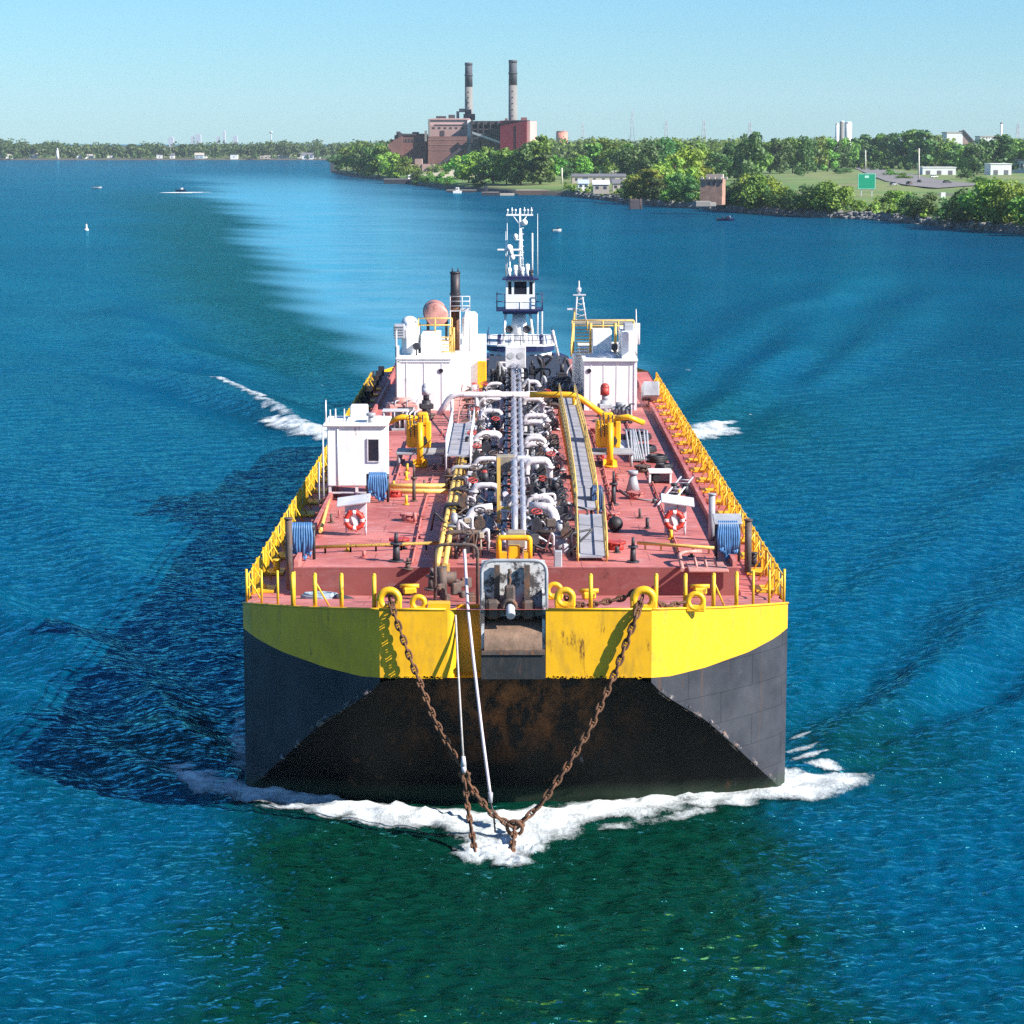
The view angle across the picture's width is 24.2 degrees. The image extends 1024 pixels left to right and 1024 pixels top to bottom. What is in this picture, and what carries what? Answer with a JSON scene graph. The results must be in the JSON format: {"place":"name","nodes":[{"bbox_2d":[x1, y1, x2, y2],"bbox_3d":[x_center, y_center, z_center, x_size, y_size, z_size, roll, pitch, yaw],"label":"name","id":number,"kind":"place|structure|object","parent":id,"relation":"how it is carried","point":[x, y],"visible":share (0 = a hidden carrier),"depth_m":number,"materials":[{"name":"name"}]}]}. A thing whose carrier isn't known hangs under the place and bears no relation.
{"place":"outdoors","nodes":[
{"label":"outdoors","id":0,"kind":"place"},
{"bbox_2d":[0,148,331,159],"bbox_3d":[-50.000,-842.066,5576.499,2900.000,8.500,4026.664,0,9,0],"label":"bank","id":1,"kind":"structure","parent":0,"point":[291,157],"depth_m":3624.17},
{"bbox_2d":[0,150,321,158],"bbox_3d":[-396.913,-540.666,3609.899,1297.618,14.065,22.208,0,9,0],"label":"wood edge","id":2,"kind":"object","parent":1,"relation":"on","point":[83,156],"visible":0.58,"depth_m":3609.68,"materials":[{"name":"green plant"}]},
{"bbox_2d":[0,138,638,157],"bbox_3d":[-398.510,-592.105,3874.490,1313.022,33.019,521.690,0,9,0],"label":"wood","id":3,"kind":"object","parent":1,"relation":"on","point":[286,148],"visible":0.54,"depth_m":3647.91,"materials":[{"name":"green plant"}]},
{"bbox_2d":[0,144,1023,1023],"bbox_3d":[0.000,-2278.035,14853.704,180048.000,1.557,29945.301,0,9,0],"label":"river","id":4,"kind":"structure","parent":0,"point":[860,382],"depth_m":138.45,"materials":[{"name":"liquid"}]},
{"bbox_2d":[216,376,736,438],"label":"quarter wave foam","id":5,"kind":"object","parent":4,"relation":"on","point":[316,429],"visible":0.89,"depth_m":224.83,"materials":[{"name":"white liquid"}]},
{"bbox_2d":[141,719,860,864],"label":"bow wave foam","id":6,"kind":"object","parent":4,"relation":"on","point":[548,821],"visible":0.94,"depth_m":96.43,"materials":[{"name":"white liquid"}]},
{"bbox_2d":[242,268,788,802],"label":"tank barge","id":7,"kind":"object","parent":4,"relation":"on","point":[694,700],"visible":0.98,"depth_m":98.08,"materials":[{"name":"black paint"}]},
{"bbox_2d":[312,524,315,559],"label":"hose rack","id":8,"kind":"object","parent":7,"relation":"on","point":[313,547],"visible":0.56,"depth_m":103.93,"materials":[{"name":"metal"}]},
{"bbox_2d":[292,522,312,560],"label":"hose bundle","id":9,"kind":"object","parent":8,"relation":"hanging from","point":[302,537],"visible":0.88,"depth_m":103.61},
{"bbox_2d":[337,493,370,534],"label":"lifebuoy box","id":10,"kind":"object","parent":7,"relation":"on","point":[358,502],"visible":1,"depth_m":110.18,"materials":[{"name":"grey paint"}]},
{"bbox_2d":[343,509,365,531],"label":"life ring","id":11,"kind":"object","parent":10,"relation":"attached to","point":[356,523],"visible":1,"depth_m":110.06,"materials":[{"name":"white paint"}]},
{"bbox_2d":[318,400,390,504],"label":"control hut","id":12,"kind":"object","parent":7,"relation":"on","point":[357,444],"visible":0.91,"depth_m":121.13,"materials":[{"name":"white paint"}]},
{"bbox_2d":[367,438,379,461],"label":"window","id":13,"kind":"structure","parent":12,"relation":"in","point":[373,444],"depth_m":121.01,"materials":[{"name":"black glass"}]},
{"bbox_2d":[366,474,388,501],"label":"hose rack","id":14,"kind":"object","parent":7,"relation":"on","point":[387,486],"visible":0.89,"depth_m":120.47,"materials":[{"name":"metal"}]},
{"bbox_2d":[367,472,387,502],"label":"hose bundle","id":15,"kind":"object","parent":14,"relation":"hanging from","point":[377,483],"visible":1,"depth_m":120.19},
{"bbox_2d":[386,397,417,417],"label":"winch machine","id":16,"kind":"object","parent":7,"relation":"on","point":[400,402],"visible":0.52,"depth_m":155.48,"materials":[{"name":"pink paint"}]},
{"bbox_2d":[390,407,420,430],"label":"pump engine","id":17,"kind":"object","parent":7,"relation":"on","point":[398,425],"visible":0.47,"depth_m":150.37,"materials":[{"name":"metal"}]},
{"bbox_2d":[389,412,444,467],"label":"hose crane","id":18,"kind":"object","parent":7,"relation":"on","point":[418,438],"visible":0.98,"depth_m":133.55,"materials":[{"name":"yellow paint"}]},
{"bbox_2d":[388,594,459,766],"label":"tow chain","id":19,"kind":"object","parent":7,"relation":"hanging from","point":[391,606],"visible":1,"depth_m":92.50,"materials":[{"name":"metal"}]},
{"bbox_2d":[423,300,447,339],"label":"storage tank","id":20,"kind":"object","parent":7,"relation":"on","point":[434,309],"visible":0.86,"depth_m":166.71,"materials":[{"name":"pink metal"}]},
{"bbox_2d":[454,614,465,772],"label":"tow wire","id":21,"kind":"object","parent":7,"relation":"hanging from","point":[463,764],"visible":0.91,"depth_m":92.25,"materials":[{"name":"metal"}]},
{"bbox_2d":[461,775,477,858],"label":"tow chain","id":22,"kind":"object","parent":21,"relation":"hanging from","point":[469,819],"visible":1,"depth_m":91.74,"materials":[{"name":"metal"}]},
{"bbox_2d":[463,775,516,828],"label":"tow chain","id":23,"kind":"object","parent":21,"relation":"hanging from","point":[485,805],"visible":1,"depth_m":92.17,"materials":[{"name":"metal"}]},
{"bbox_2d":[463,549,495,832],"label":"hawser","id":24,"kind":"object","parent":7,"relation":"hanging from","point":[490,797],"visible":1,"depth_m":92.33,"materials":[{"name":"white fabric"}]},
{"bbox_2d":[512,594,643,829],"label":"tow chain","id":25,"kind":"object","parent":7,"relation":"hanging from","point":[537,807],"visible":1,"depth_m":92.50,"materials":[{"name":"metal"}]},
{"bbox_2d":[591,412,644,467],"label":"hose crane","id":26,"kind":"object","parent":7,"relation":"on","point":[608,434],"visible":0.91,"depth_m":133.55,"materials":[{"name":"yellow paint"}]},
{"bbox_2d":[611,402,634,423],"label":"pump engine","id":27,"kind":"object","parent":7,"relation":"on","point":[621,408],"visible":0.69,"depth_m":154.27,"materials":[{"name":"grey paint"}]},
{"bbox_2d":[563,586,685,607],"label":"deck chain","id":28,"kind":"object","parent":7,"relation":"on","point":[675,604],"visible":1,"depth_m":93.15,"materials":[{"name":"metal"}]},
{"bbox_2d":[622,428,648,460],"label":"hose heap","id":29,"kind":"object","parent":7,"relation":"on","point":[635,447],"visible":0.98,"depth_m":139.50,"materials":[{"name":"grey paint"}]},
{"bbox_2d":[648,468,671,483],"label":"deck box","id":30,"kind":"object","parent":7,"relation":"on","point":[659,474],"visible":0.99,"depth_m":127.22,"materials":[{"name":"white paint"}]},
{"bbox_2d":[661,493,693,534],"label":"lifebuoy box","id":31,"kind":"object","parent":7,"relation":"on","point":[674,502],"visible":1,"depth_m":110.18,"materials":[{"name":"white paint"}]},
{"bbox_2d":[663,509,685,531],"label":"life ring","id":32,"kind":"object","parent":31,"relation":"attached to","point":[676,523],"visible":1,"depth_m":110.06,"materials":[{"name":"orange paint"}]},
{"bbox_2d":[713,514,741,560],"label":"hose rack","id":33,"kind":"object","parent":7,"relation":"on","point":[725,517],"visible":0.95,"depth_m":103.51,"materials":[{"name":"metal"}]},
{"bbox_2d":[717,521,739,560],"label":"hose bundle","id":34,"kind":"object","parent":33,"relation":"hanging from","point":[728,538],"visible":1,"depth_m":103.14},
{"bbox_2d":[486,207,568,358],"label":"tugboat","id":35,"kind":"object","parent":4,"relation":"on","point":[521,301],"visible":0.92,"depth_m":236.68,"materials":[{"name":"blue paint"}]},
{"bbox_2d":[0,0,1023,143],"label":"sky","id":36,"kind":"structure","parent":0,"point":[72,71],"materials":[{"name":"blue"}]},
{"bbox_2d":[330,159,1023,231],"bbox_3d":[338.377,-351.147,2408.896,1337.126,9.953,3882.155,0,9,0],"label":"river bank","id":37,"kind":"structure","parent":0,"point":[790,180],"depth_m":1299.05,"materials":[{"name":"green plant"}]},
{"bbox_2d":[355,146,376,174],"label":"tree","id":38,"kind":"object","parent":37,"relation":"on","point":[363,161],"visible":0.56,"depth_m":1785.81,"materials":[{"name":"green plant"}]},
{"bbox_2d":[363,144,387,177],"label":"tree","id":39,"kind":"object","parent":37,"relation":"on","point":[372,166],"visible":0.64,"depth_m":1720.48,"materials":[{"name":"green plant"}]},
{"bbox_2d":[394,156,419,178],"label":"tree","id":40,"kind":"object","parent":37,"relation":"on","point":[405,162],"visible":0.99,"depth_m":1560.65,"materials":[{"name":"green plant"}]},
{"bbox_2d":[388,60,536,170],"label":"power plant","id":41,"kind":"object","parent":37,"relation":"on","point":[445,139],"visible":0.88,"depth_m":1861.28,"materials":[{"name":"brick"}]},
{"bbox_2d":[453,153,481,182],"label":"tree","id":42,"kind":"object","parent":37,"relation":"on","point":[465,172],"visible":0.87,"depth_m":1350.76,"materials":[{"name":"green plant"}]},
{"bbox_2d":[475,150,505,183],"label":"tree","id":43,"kind":"object","parent":37,"relation":"on","point":[488,174],"visible":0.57,"depth_m":1326.13,"materials":[{"name":"green plant"}]},
{"bbox_2d":[489,147,518,184],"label":"tree","id":44,"kind":"object","parent":37,"relation":"on","point":[502,154],"visible":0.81,"depth_m":1300.24,"materials":[{"name":"green plant"}]},
{"bbox_2d":[504,143,536,184],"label":"tree","id":45,"kind":"object","parent":37,"relation":"on","point":[517,174],"visible":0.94,"depth_m":1291.70,"materials":[{"name":"green plant"}]},
{"bbox_2d":[526,152,555,184],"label":"tree","id":46,"kind":"object","parent":37,"relation":"on","point":[539,167],"visible":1,"depth_m":1278.70,"materials":[{"name":"green plant"}]},
{"bbox_2d":[575,156,593,173],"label":"tree","id":47,"kind":"object","parent":37,"relation":"on","point":[586,167],"visible":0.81,"depth_m":1428.66,"materials":[{"name":"green plant"}]},
{"bbox_2d":[583,141,602,170],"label":"tree","id":48,"kind":"object","parent":37,"relation":"on","point":[594,148],"visible":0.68,"depth_m":1538.33,"materials":[{"name":"green plant"}]},
{"bbox_2d":[571,174,625,182],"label":"building","id":49,"kind":"structure","parent":37,"relation":"on","point":[590,177],"depth_m":1313.11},
{"bbox_2d":[592,180,609,193],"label":"house","id":50,"kind":"structure","parent":37,"relation":"on","point":[600,186],"depth_m":1081.29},
{"bbox_2d":[585,137,621,168],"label":"tree","id":51,"kind":"object","parent":37,"relation":"on","point":[605,143],"visible":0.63,"depth_m":1540.68,"materials":[{"name":"green plant"}]},
{"bbox_2d":[600,148,620,173],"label":"tree","id":52,"kind":"object","parent":37,"relation":"on","point":[607,167],"visible":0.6,"depth_m":1478.72,"materials":[{"name":"green plant"}]},
{"bbox_2d":[608,147,631,177],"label":"tree","id":53,"kind":"object","parent":37,"relation":"on","point":[622,162],"visible":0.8,"depth_m":1418.16,"materials":[{"name":"green plant"}]},
{"bbox_2d":[623,168,658,196],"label":"tree","id":54,"kind":"object","parent":37,"relation":"on","point":[633,189],"visible":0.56,"depth_m":1045.47,"materials":[{"name":"green plant"}]},
{"bbox_2d":[626,143,658,177],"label":"tree","id":55,"kind":"object","parent":37,"relation":"on","point":[649,152],"visible":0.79,"depth_m":1355.19,"materials":[{"name":"green plant"}]},
{"bbox_2d":[635,168,665,196],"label":"tree","id":56,"kind":"object","parent":37,"relation":"on","point":[643,186],"visible":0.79,"depth_m":1030.88,"materials":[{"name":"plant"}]},
{"bbox_2d":[644,177,669,198],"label":"tree","id":57,"kind":"object","parent":37,"relation":"on","point":[656,185],"visible":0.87,"depth_m":1022.16,"materials":[{"name":"green plant"}]},
{"bbox_2d":[656,137,677,170],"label":"tree","id":58,"kind":"object","parent":37,"relation":"on","point":[667,147],"visible":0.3,"depth_m":1403.33,"materials":[{"name":"green plant"}]},
{"bbox_2d":[658,158,697,184],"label":"tree","id":59,"kind":"object","parent":37,"relation":"on","point":[679,163],"visible":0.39,"depth_m":1067.58,"materials":[{"name":"green plant"}]},
{"bbox_2d":[335,135,1023,164],"bbox_3d":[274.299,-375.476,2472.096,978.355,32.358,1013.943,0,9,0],"label":"inland wood","id":60,"kind":"object","parent":37,"relation":"on","point":[716,144],"visible":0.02,"depth_m":2133.29,"materials":[{"name":"green plant"}]},
{"bbox_2d":[667,173,697,200],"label":"tree","id":61,"kind":"object","parent":37,"relation":"on","point":[678,181],"visible":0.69,"depth_m":992.04,"materials":[{"name":"green plant"}]},
{"bbox_2d":[667,146,705,191],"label":"tree","id":62,"kind":"object","parent":37,"relation":"on","point":[688,157],"visible":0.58,"depth_m":1079.62,"materials":[{"name":"green plant"}]},
{"bbox_2d":[412,161,963,184],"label":"wood undergrowth","id":63,"kind":"object","parent":37,"relation":"on","point":[874,165],"visible":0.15,"depth_m":1755.96,"materials":[{"name":"green plant"}]},
{"bbox_2d":[679,178,699,200],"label":"tree","id":64,"kind":"object","parent":37,"relation":"on","point":[686,194],"visible":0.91,"depth_m":980.35,"materials":[{"name":"green plant"}]},
{"bbox_2d":[700,174,727,204],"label":"pump house","id":65,"kind":"structure","parent":37,"relation":"on","point":[712,189],"depth_m":890.27,"materials":[{"name":"brick"}]},
{"bbox_2d":[707,152,733,178],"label":"tree","id":66,"kind":"object","parent":37,"relation":"on","point":[722,161],"visible":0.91,"depth_m":1407.00,"materials":[{"name":"green plant"}]},
{"bbox_2d":[727,131,768,180],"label":"tree","id":67,"kind":"object","parent":37,"relation":"on","point":[753,140],"visible":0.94,"depth_m":1353.98,"materials":[{"name":"green plant"}]},
{"bbox_2d":[737,174,769,208],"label":"shrub","id":68,"kind":"object","parent":37,"relation":"on","point":[745,193],"visible":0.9,"depth_m":910.26,"materials":[{"name":"green plant"}]},
{"bbox_2d":[769,138,795,173],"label":"tree","id":69,"kind":"object","parent":37,"relation":"on","point":[780,155],"visible":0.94,"depth_m":1588.62,"materials":[{"name":"green plant"}]},
{"bbox_2d":[780,136,805,172],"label":"tree","id":70,"kind":"object","parent":37,"relation":"on","point":[793,143],"visible":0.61,"depth_m":1607.88,"materials":[{"name":"green plant"}]},
{"bbox_2d":[563,182,1023,223],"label":"bank undergrowth","id":71,"kind":"object","parent":37,"relation":"on","point":[869,207],"visible":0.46,"depth_m":842.99,"materials":[{"name":"green plant"}]},
{"bbox_2d":[564,191,1023,233],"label":"riprap rocks","id":72,"kind":"object","parent":37,"relation":"on","point":[895,217],"visible":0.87,"depth_m":849.25,"materials":[{"name":"grey stone"}]},
{"bbox_2d":[789,136,819,173],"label":"tree","id":73,"kind":"object","parent":37,"relation":"on","point":[804,151],"visible":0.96,"depth_m":1606.80,"materials":[{"name":"green plant"}]},
{"bbox_2d":[807,135,828,171],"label":"tree","id":74,"kind":"object","parent":37,"relation":"on","point":[820,160],"visible":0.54,"depth_m":1662.60,"materials":[{"name":"green plant"}]},
{"bbox_2d":[819,138,840,171],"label":"tree","id":75,"kind":"object","parent":37,"relation":"on","point":[832,143],"visible":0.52,"depth_m":1700.57,"materials":[{"name":"green plant"}]},
{"bbox_2d":[810,182,853,211],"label":"shrub","id":76,"kind":"object","parent":37,"relation":"on","point":[821,189],"visible":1,"depth_m":855.62,"materials":[{"name":"green plant"}]},
{"bbox_2d":[828,141,850,168],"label":"tree","id":77,"kind":"object","parent":37,"relation":"on","point":[843,160],"visible":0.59,"depth_m":1786.45,"materials":[{"name":"green plant"}]},
{"bbox_2d":[825,183,855,210],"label":"shrub","id":78,"kind":"object","parent":37,"relation":"on","point":[845,191],"visible":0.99,"depth_m":853.34,"materials":[{"name":"green plant"}]},
{"bbox_2d":[833,137,860,167],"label":"tree","id":79,"kind":"object","parent":37,"relation":"on","point":[854,153],"visible":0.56,"depth_m":1850.84,"materials":[{"name":"green plant"}]},
{"bbox_2d":[851,137,873,167],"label":"tree","id":80,"kind":"object","parent":37,"relation":"on","point":[862,150],"visible":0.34,"depth_m":1889.05,"materials":[{"name":"green plant"}]},
{"bbox_2d":[858,173,875,195],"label":"highway sign","id":81,"kind":"object","parent":37,"relation":"on","point":[866,180],"visible":0.93,"depth_m":987.67,"materials":[{"name":"green metal"}]},
{"bbox_2d":[876,132,900,166],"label":"tree","id":82,"kind":"object","parent":37,"relation":"on","point":[882,146],"visible":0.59,"depth_m":1883.76,"materials":[{"name":"green plant"}]},
{"bbox_2d":[887,131,908,166],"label":"tree","id":83,"kind":"object","parent":37,"relation":"on","point":[899,151],"visible":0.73,"depth_m":1838.75,"materials":[{"name":"green plant"}]},
{"bbox_2d":[895,129,931,168],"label":"tree","id":84,"kind":"object","parent":37,"relation":"on","point":[907,136],"visible":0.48,"depth_m":1826.30,"materials":[{"name":"green plant"}]},
{"bbox_2d":[896,193,931,216],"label":"shrub","id":85,"kind":"object","parent":37,"relation":"on","point":[907,197],"visible":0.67,"depth_m":798.34,"materials":[{"name":"green plant"}]},
{"bbox_2d":[901,192,937,214],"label":"shrub","id":86,"kind":"object","parent":37,"relation":"on","point":[931,197],"visible":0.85,"depth_m":790.67,"materials":[{"name":"green plant"}]},
{"bbox_2d":[907,129,939,166],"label":"tree","id":87,"kind":"object","parent":37,"relation":"on","point":[923,145],"visible":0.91,"depth_m":1797.01,"materials":[{"name":"green plant"}]},
{"bbox_2d":[920,167,956,174],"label":"warehouse","id":88,"kind":"structure","parent":37,"relation":"on","point":[937,170],"depth_m":1535.48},
{"bbox_2d":[930,140,958,165],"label":"tree","id":89,"kind":"object","parent":37,"relation":"on","point":[944,148],"visible":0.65,"depth_m":1724.43,"materials":[{"name":"green plant"}]},
{"bbox_2d":[942,144,966,170],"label":"tree","id":90,"kind":"object","parent":37,"relation":"on","point":[950,155],"visible":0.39,"depth_m":1685.55,"materials":[{"name":"green plant"}]},
{"bbox_2d":[941,130,973,144],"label":"factory","id":91,"kind":"structure","parent":37,"relation":"on","point":[962,137],"depth_m":2123.95,"materials":[{"name":"white concrete"}]},
{"bbox_2d":[941,194,975,223],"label":"shrub","id":92,"kind":"object","parent":37,"relation":"on","point":[954,217],"visible":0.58,"depth_m":754.73,"materials":[{"name":"green plant"}]},
{"bbox_2d":[951,187,982,220],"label":"shrub","id":93,"kind":"object","parent":37,"relation":"on","point":[959,210],"visible":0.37,"depth_m":746.45,"materials":[{"name":"green plant"}]},
{"bbox_2d":[956,190,989,220],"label":"shrub","id":94,"kind":"object","parent":37,"relation":"on","point":[963,199],"visible":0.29,"depth_m":739.85,"materials":[{"name":"green plant"}]},
{"bbox_2d":[962,143,991,173],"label":"tree","id":95,"kind":"object","parent":37,"relation":"on","point":[976,161],"visible":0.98,"depth_m":1558.32,"materials":[{"name":"green plant"}]},
{"bbox_2d":[963,176,1018,224],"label":"shrub","id":96,"kind":"object","parent":37,"relation":"on","point":[979,199],"visible":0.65,"depth_m":728.91,"materials":[{"name":"green plant"}]},
{"bbox_2d":[984,163,1011,174],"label":"warehouse","id":97,"kind":"structure","parent":37,"relation":"on","point":[997,168],"depth_m":1524.82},
{"bbox_2d":[981,134,1019,169],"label":"tree","id":98,"kind":"object","parent":37,"relation":"on","point":[1005,147],"visible":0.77,"depth_m":1601.71,"materials":[{"name":"green plant"}]},
{"bbox_2d":[984,180,1023,221],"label":"shrub","id":99,"kind":"object","parent":37,"relation":"on","point":[995,211],"visible":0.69,"depth_m":720.90,"materials":[{"name":"green plant"}]},
{"bbox_2d":[1001,184,1023,221],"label":"shrub","id":100,"kind":"object","parent":37,"relation":"on","point":[1020,193],"visible":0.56,"depth_m":713.47,"materials":[{"name":"green plant"}]},
{"bbox_2d":[1007,195,1023,226],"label":"shrub","id":101,"kind":"object","parent":37,"relation":"on","point":[1019,213],"visible":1,"depth_m":705.22,"materials":[{"name":"green plant"}]},
{"bbox_2d":[856,167,974,187],"bbox_3d":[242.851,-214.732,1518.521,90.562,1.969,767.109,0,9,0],"label":"bank road","id":102,"kind":"structure","parent":0,"point":[931,182],"depth_m":1325.39,"materials":[{"name":"grey asphalt"}]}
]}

